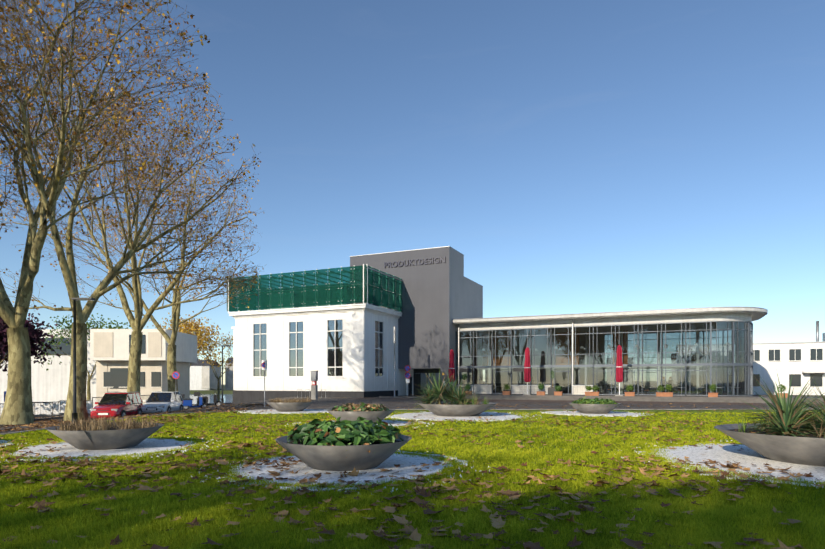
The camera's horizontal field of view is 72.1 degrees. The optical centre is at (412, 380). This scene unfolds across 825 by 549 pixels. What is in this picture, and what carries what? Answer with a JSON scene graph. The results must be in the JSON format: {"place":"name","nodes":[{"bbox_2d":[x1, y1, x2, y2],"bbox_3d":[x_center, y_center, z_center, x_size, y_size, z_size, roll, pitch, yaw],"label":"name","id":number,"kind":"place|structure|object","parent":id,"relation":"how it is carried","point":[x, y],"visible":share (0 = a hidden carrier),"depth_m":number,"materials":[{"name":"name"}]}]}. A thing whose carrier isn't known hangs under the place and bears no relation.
{"place":"outdoors","nodes":[
{"label":"outdoors","id":0,"kind":"place"},
{"bbox_2d":[190,357,232,403],"bbox_3d":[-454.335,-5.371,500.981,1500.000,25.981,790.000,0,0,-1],"label":"building","id":1,"kind":"structure","parent":0,"point":[195,377],"depth_m":348.63,"materials":[{"name":"white paint"}]},
{"bbox_2d":[0,395,824,433],"bbox_3d":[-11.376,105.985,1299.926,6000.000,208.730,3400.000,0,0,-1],"label":"ground","id":2,"kind":"structure","parent":0,"point":[326,403],"depth_m":37.47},
{"bbox_2d":[0,313,61,374],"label":"purple tree","id":3,"kind":"object","parent":2,"relation":"on","point":[35,336],"visible":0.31,"depth_m":37.86,"materials":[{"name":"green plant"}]},
{"bbox_2d":[0,0,125,238],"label":"tree","id":4,"kind":"object","parent":2,"relation":"on","point":[22,69],"depth_m":23.25,"materials":[{"name":"brown plant"}]},
{"bbox_2d":[33,306,130,400],"bbox_3d":[-38.986,-2.336,65.928,12.600,11.712,11.735,0,0,-44],"label":"yellow tree","id":5,"kind":"object","parent":2,"relation":"on","point":[69,326],"visible":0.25,"depth_m":64.89,"materials":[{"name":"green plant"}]},
{"bbox_2d":[0,329,196,412],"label":"building","id":6,"kind":"structure","parent":2,"relation":"on","point":[108,351],"depth_m":60.94,"materials":[{"name":"white paint"}]},
{"bbox_2d":[0,0,226,424],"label":"tree","id":7,"kind":"object","parent":2,"relation":"on","point":[18,406],"depth_m":25.79,"materials":[{"name":"brown plant"}]},
{"bbox_2d":[90,391,142,418],"bbox_3d":[-17.082,1.442,32.826,1.904,1.615,3.574,0,0,-5],"label":"red car","id":8,"kind":"object","parent":2,"relation":"on","point":[116,404],"visible":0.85,"depth_m":32.30,"materials":[{"name":"red metal"}]},
{"bbox_2d":[0,0,261,420],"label":"tree","id":9,"kind":"object","parent":2,"relation":"on","point":[67,267],"depth_m":33.24,"materials":[{"name":"brown plant"}]},
{"bbox_2d":[1,76,266,395],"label":"tree","id":10,"kind":"object","parent":2,"relation":"on","point":[138,322],"depth_m":39.49,"materials":[{"name":"brown plant"}]},
{"bbox_2d":[50,161,261,390],"bbox_3d":[-20.238,-7.934,45.481,16.216,20.714,14.191,0,0,-1],"label":"tree","id":11,"kind":"object","parent":2,"relation":"on","point":[171,366],"depth_m":46.23,"materials":[{"name":"brown plant"}]},
{"bbox_2d":[142,391,182,414],"bbox_3d":[-16.421,1.457,37.232,1.942,1.500,3.684,0,0,-5],"label":"white car","id":12,"kind":"object","parent":2,"relation":"on","point":[163,401],"visible":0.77,"depth_m":36.65,"materials":[{"name":"white metal"}]},
{"bbox_2d":[147,311,229,367],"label":"yellow tree","id":13,"kind":"object","parent":2,"relation":"on","point":[187,328],"visible":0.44,"depth_m":76.12,"materials":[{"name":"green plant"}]},
{"bbox_2d":[181,393,207,409],"bbox_3d":[-15.739,1.501,40.816,1.920,1.206,0.680,0,0,-15],"label":"scooter","id":14,"kind":"object","parent":2,"relation":"on","point":[187,404],"visible":0.83,"depth_m":40.64,"materials":[{"name":"blue metal"}]},
{"bbox_2d":[194,391,221,407],"bbox_3d":[-14.947,1.357,41.531,1.920,1.206,0.680,0,0,-10],"label":"scooter","id":15,"kind":"object","parent":2,"relation":"on","point":[216,402],"visible":0.81,"depth_m":41.42,"materials":[{"name":"black metal"}]},
{"bbox_2d":[189,327,232,400],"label":"yellow tree","id":16,"kind":"object","parent":2,"relation":"on","point":[208,360],"visible":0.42,"depth_m":77.72,"materials":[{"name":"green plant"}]},
{"bbox_2d":[0,298,445,423],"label":"street furniture","id":17,"kind":"object","parent":2,"relation":"on","point":[46,408],"visible":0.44,"depth_m":42.87,"materials":[{"name":"grey metal"}]},
{"bbox_2d":[228,303,401,403],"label":"white building","id":18,"kind":"structure","parent":2,"relation":"on","point":[346,350],"depth_m":58.12,"materials":[{"name":"paint"}]},
{"bbox_2d":[227,264,402,311],"bbox_3d":[-10.579,-9.140,61.430,17.200,4.120,8.250,0,0,24],"label":"glass box","id":19,"kind":"object","parent":18,"relation":"on","point":[320,287],"visible":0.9,"depth_m":57.34,"materials":[{"name":"green glass"},{"name":"galvanised steel"}]},
{"bbox_2d":[0,403,824,548],"bbox_3d":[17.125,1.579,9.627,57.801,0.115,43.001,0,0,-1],"label":"fallen leaves","id":20,"kind":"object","parent":2,"relation":"on","point":[600,431],"depth_m":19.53,"materials":[{"name":"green plant"}]},
{"bbox_2d":[0,411,824,548],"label":"grass","id":21,"kind":"structure","parent":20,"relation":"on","point":[737,521],"depth_m":7.31,"materials":[{"name":"green plant"}]},
{"bbox_2d":[0,409,824,492],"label":"gravel beds","id":22,"kind":"object","parent":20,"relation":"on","point":[746,457],"visible":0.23,"depth_m":11.09,"materials":[{"name":"white gravel"}]},
{"bbox_2d":[0,401,824,494],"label":"planter bowls","id":23,"kind":"object","parent":22,"relation":"on","point":[809,449],"visible":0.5,"depth_m":10.75,"materials":[{"name":"concrete"}]},
{"bbox_2d":[51,367,824,452],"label":"plants","id":24,"kind":"object","parent":23,"relation":"on","point":[783,420],"visible":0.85,"depth_m":10.91,"materials":[{"name":"green plant"}]},
{"bbox_2d":[2,402,824,434],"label":"road kerbs","id":25,"kind":"structure","parent":2,"relation":"on","point":[49,416],"depth_m":31.05,"materials":[{"name":"concrete"}]},
{"bbox_2d":[350,246,482,395],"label":"grey block","id":26,"kind":"structure","parent":2,"relation":"on","point":[437,298],"depth_m":60.99,"materials":[{"name":"grey"}]},
{"bbox_2d":[384,256,444,267],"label":"letters","id":27,"kind":"object","parent":26,"relation":"attached to","point":[409,262],"visible":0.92,"depth_m":60.92,"materials":[{"name":"grey"}]},
{"bbox_2d":[201,321,824,394],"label":"buildings","id":28,"kind":"structure","parent":2,"relation":"on","point":[804,362],"depth_m":66.19,"materials":[{"name":"white paint"}]},
{"bbox_2d":[348,398,824,405],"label":"road","id":29,"kind":"structure","parent":2,"relation":"on","point":[641,402],"depth_m":42.53,"materials":[{"name":"grey asphalt"}]},
{"bbox_2d":[379,394,823,403],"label":"terrace","id":30,"kind":"structure","parent":2,"relation":"on","point":[729,399],"depth_m":48.74,"materials":[{"name":"concrete"}]},
{"bbox_2d":[449,345,623,395],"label":"closed parasols","id":31,"kind":"object","parent":30,"relation":"on","point":[619,371],"visible":0.98,"depth_m":54.12,"materials":[{"name":"red fabric"}]},
{"bbox_2d":[461,379,787,397],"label":"plant pots","id":32,"kind":"object","parent":30,"relation":"on","point":[552,390],"visible":0.79,"depth_m":51.33,"materials":[{"name":"ceramic"}]},
{"bbox_2d":[461,370,785,391],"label":"planter plants","id":33,"kind":"object","parent":32,"relation":"on","point":[630,387],"visible":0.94,"depth_m":51.14,"materials":[{"name":"green plant"}]},
{"bbox_2d":[452,307,767,395],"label":"pavilion","id":34,"kind":"structure","parent":2,"relation":"on","point":[690,352],"depth_m":54.53,"materials":[{"name":"clear glass"}]},
{"bbox_2d":[0,0,824,384],"label":"sky","id":35,"kind":"structure","parent":0,"point":[578,156],"materials":[{"name":"blue"}]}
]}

